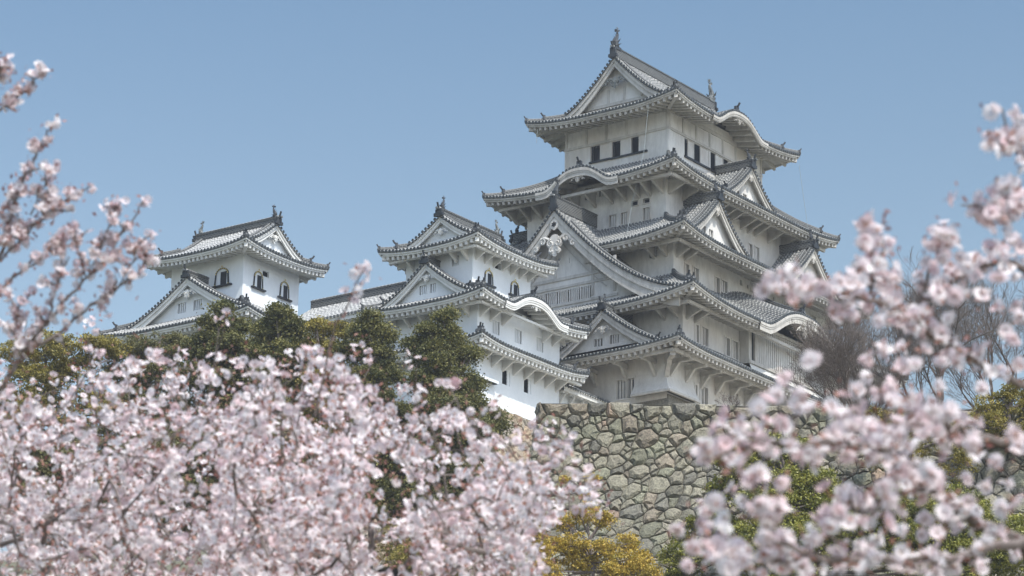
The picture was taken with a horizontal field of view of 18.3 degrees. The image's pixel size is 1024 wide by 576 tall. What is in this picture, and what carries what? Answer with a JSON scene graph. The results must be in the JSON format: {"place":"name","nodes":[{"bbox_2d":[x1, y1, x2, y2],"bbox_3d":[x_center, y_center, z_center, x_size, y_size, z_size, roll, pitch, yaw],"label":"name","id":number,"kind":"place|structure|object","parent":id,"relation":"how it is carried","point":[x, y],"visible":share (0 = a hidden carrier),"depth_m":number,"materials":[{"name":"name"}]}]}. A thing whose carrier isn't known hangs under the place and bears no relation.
{"place":"outdoors","nodes":[
{"label":"outdoors","id":0,"kind":"place"},
{"bbox_2d":[0,550,295,575],"bbox_3d":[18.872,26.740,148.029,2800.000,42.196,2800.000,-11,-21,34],"label":"ground","id":1,"kind":"structure","parent":0,"point":[168,566],"depth_m":164.86,"materials":[{"name":"soil"}]},
{"bbox_2d":[0,327,142,545],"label":"broadleaf tree","id":2,"kind":"object","parent":1,"relation":"on","point":[54,352],"visible":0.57,"depth_m":203.75,"materials":[{"name":"green plant"}]},
{"bbox_2d":[0,52,162,393],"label":"cherry tree","id":3,"kind":"object","parent":1,"relation":"on","point":[51,201],"visible":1,"depth_m":8.89,"materials":[{"name":"pink plant"}]},
{"bbox_2d":[0,295,259,575],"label":"cherry tree","id":4,"kind":"object","parent":1,"relation":"on","point":[44,519],"visible":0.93,"depth_m":10.92,"materials":[{"name":"pink plant"}]},
{"bbox_2d":[97,328,203,527],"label":"evergreen tree","id":5,"kind":"object","parent":1,"relation":"on","point":[172,339],"visible":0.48,"depth_m":205.63,"materials":[{"name":"green plant"}]},
{"bbox_2d":[0,399,386,550],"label":"evergreen tree","id":6,"kind":"object","parent":1,"relation":"on","point":[45,471],"visible":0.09,"depth_m":194.84,"materials":[{"name":"green plant"}]},
{"bbox_2d":[166,296,269,543],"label":"evergreen tree","id":7,"kind":"object","parent":1,"relation":"on","point":[236,329],"visible":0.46,"depth_m":204.66,"materials":[{"name":"green plant"}]},
{"bbox_2d":[236,300,328,556],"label":"evergreen tree","id":8,"kind":"object","parent":1,"relation":"on","point":[281,324],"visible":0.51,"depth_m":202.98,"materials":[{"name":"green plant"}]},
{"bbox_2d":[274,314,378,574],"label":"evergreen tree","id":9,"kind":"object","parent":1,"relation":"on","point":[317,327],"visible":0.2,"depth_m":200.94,"materials":[{"name":"green plant"}]},
{"bbox_2d":[314,259,381,415],"bbox_3d":[-0.634,2.391,9.597,0.279,4.740,1.566,2,-17,-5],"label":"cherry tree","id":10,"kind":"object","parent":1,"relation":"on","point":[358,270],"visible":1,"depth_m":9.60,"materials":[{"name":"pink plant"}]},
{"bbox_2d":[329,304,409,569],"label":"evergreen tree","id":11,"kind":"object","parent":1,"relation":"on","point":[369,323],"visible":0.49,"depth_m":199.32,"materials":[{"name":"green plant"}]},
{"bbox_2d":[175,333,623,575],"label":"cherry tree","id":12,"kind":"object","parent":1,"relation":"on","point":[308,531],"visible":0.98,"depth_m":10.13,"materials":[{"name":"pink plant"}]},
{"bbox_2d":[332,427,489,529],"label":"evergreen tree","id":13,"kind":"object","parent":1,"relation":"on","point":[389,489],"visible":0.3,"depth_m":190.55,"materials":[{"name":"green plant"}]},
{"bbox_2d":[370,517,515,575],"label":"bush","id":14,"kind":"object","parent":1,"relation":"on","point":[402,556],"visible":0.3,"depth_m":173.09,"materials":[{"name":"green plant"}]},
{"bbox_2d":[390,303,514,568],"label":"evergreen tree","id":15,"kind":"object","parent":1,"relation":"on","point":[445,346],"visible":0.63,"depth_m":194.43,"materials":[{"name":"green plant"}]},
{"bbox_2d":[527,472,602,573],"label":"sapling","id":16,"kind":"object","parent":1,"relation":"on","point":[566,478],"visible":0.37,"depth_m":163.93,"materials":[{"name":"green plant"}]},
{"bbox_2d":[517,501,663,575],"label":"broadleaf tree","id":17,"kind":"object","parent":1,"relation":"on","point":[637,563],"visible":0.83,"depth_m":161.40,"materials":[{"name":"yellow plant"}]},
{"bbox_2d":[653,514,710,575],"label":"bush","id":18,"kind":"object","parent":1,"relation":"on","point":[665,557],"visible":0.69,"depth_m":164.04,"materials":[{"name":"green plant"}]},
{"bbox_2d":[465,402,1023,575],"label":"stone wall","id":19,"kind":"structure","parent":1,"relation":"on","point":[655,479],"depth_m":173.47,"materials":[{"name":"grey stone"}]},
{"bbox_2d":[858,405,980,543],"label":"bush","id":20,"kind":"object","parent":19,"relation":"on","point":[961,457],"visible":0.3,"depth_m":169.52,"materials":[{"name":"green plant"}]},
{"bbox_2d":[951,383,1023,446],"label":"shrub","id":21,"kind":"object","parent":19,"relation":"on","point":[1005,410],"visible":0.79,"depth_m":173.25,"materials":[{"name":"green plant"}]},
{"bbox_2d":[668,102,1023,575],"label":"cherry tree","id":22,"kind":"object","parent":1,"relation":"on","point":[928,477],"visible":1,"depth_m":5.90,"materials":[{"name":"pink plant"}]},
{"bbox_2d":[702,432,1023,575],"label":"broadleaf tree","id":23,"kind":"object","parent":1,"relation":"on","point":[808,496],"visible":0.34,"depth_m":162.86,"materials":[{"name":"green plant"}]},
{"bbox_2d":[0,0,1023,555],"label":"sky","id":24,"kind":"structure","parent":0,"point":[352,119],"materials":[{"name":"blue"}]},
{"label":"terrace ground","id":25,"kind":"structure","parent":0,"visible":0},
{"bbox_2d":[79,205,331,575],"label":"castle keep","id":26,"kind":"structure","parent":25,"relation":"on","point":[250,269],"depth_m":235.74,"materials":[{"name":"white paint"}]},
{"bbox_2d":[273,281,405,435],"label":"connecting corridor","id":27,"kind":"object","parent":26,"relation":"attached to","point":[330,308],"visible":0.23,"depth_m":233.44,"materials":[{"name":"grey tile"}]},
{"bbox_2d":[320,196,591,575],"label":"castle keep","id":28,"kind":"structure","parent":25,"relation":"on","point":[483,277],"depth_m":225.03,"materials":[{"name":"white paint"}]},
{"bbox_2d":[559,384,609,403],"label":"connecting corridor","id":29,"kind":"object","parent":28,"relation":"on","point":[571,394],"visible":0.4,"depth_m":230.46,"materials":[{"name":"grey tile"}]},
{"bbox_2d":[481,28,907,406],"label":"castle keep","id":30,"kind":"structure","parent":25,"relation":"on","point":[660,225],"depth_m":242.91,"materials":[{"name":"paint"}]},
{"bbox_2d":[715,391,741,405],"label":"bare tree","id":31,"kind":"object","parent":25,"relation":"on","point":[732,401],"visible":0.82,"depth_m":177.81,"materials":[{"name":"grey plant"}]},
{"bbox_2d":[786,295,921,407],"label":"bare tree","id":32,"kind":"object","parent":25,"relation":"on","point":[838,345],"visible":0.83,"depth_m":185.10,"materials":[{"name":"grey plant"}]},
{"bbox_2d":[773,293,963,407],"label":"bare tree","id":33,"kind":"object","parent":25,"relation":"on","point":[875,377],"visible":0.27,"depth_m":195.69,"materials":[{"name":"grey plant"}]},
{"bbox_2d":[834,247,1021,407],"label":"bare tree","id":34,"kind":"object","parent":25,"relation":"on","point":[935,349],"visible":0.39,"depth_m":189.99,"materials":[{"name":"grey plant"}]},
{"bbox_2d":[906,275,1023,409],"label":"bare tree","id":35,"kind":"object","parent":25,"relation":"on","point":[992,337],"visible":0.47,"depth_m":195.20,"materials":[{"name":"grey plant"}]}
]}

